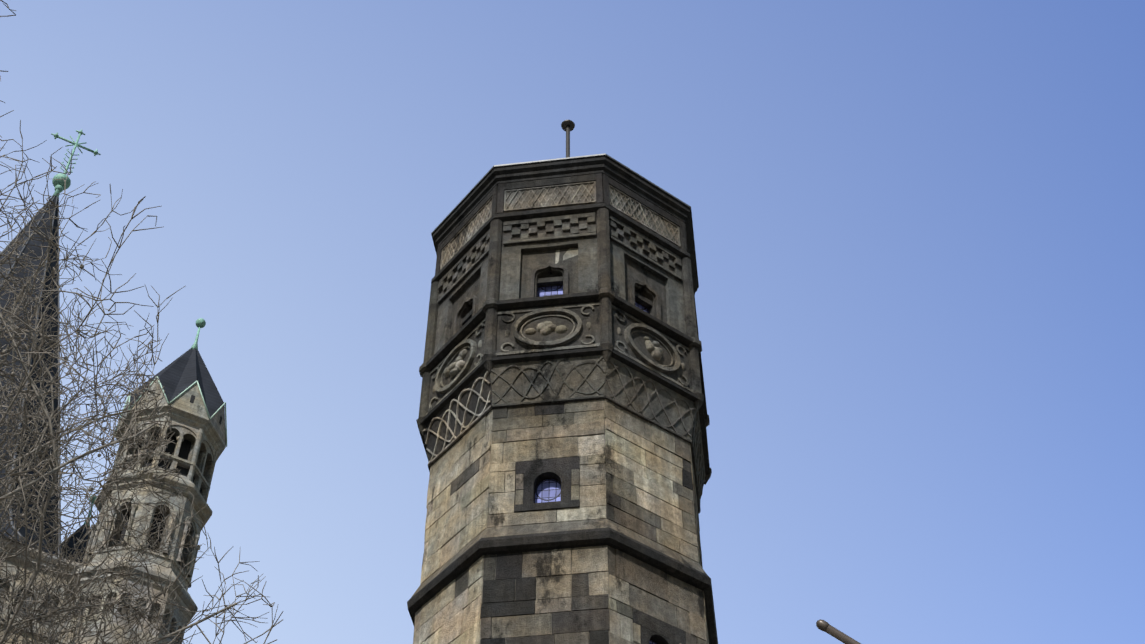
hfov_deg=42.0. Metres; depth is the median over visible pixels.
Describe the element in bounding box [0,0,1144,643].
sky
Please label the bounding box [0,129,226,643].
church tower
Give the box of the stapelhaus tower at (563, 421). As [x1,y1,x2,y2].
[407,120,717,643]
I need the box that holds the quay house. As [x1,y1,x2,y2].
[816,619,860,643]
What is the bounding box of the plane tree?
[0,0,282,643]
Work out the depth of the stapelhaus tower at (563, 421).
24.49 m
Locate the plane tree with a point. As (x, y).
(41, 509)

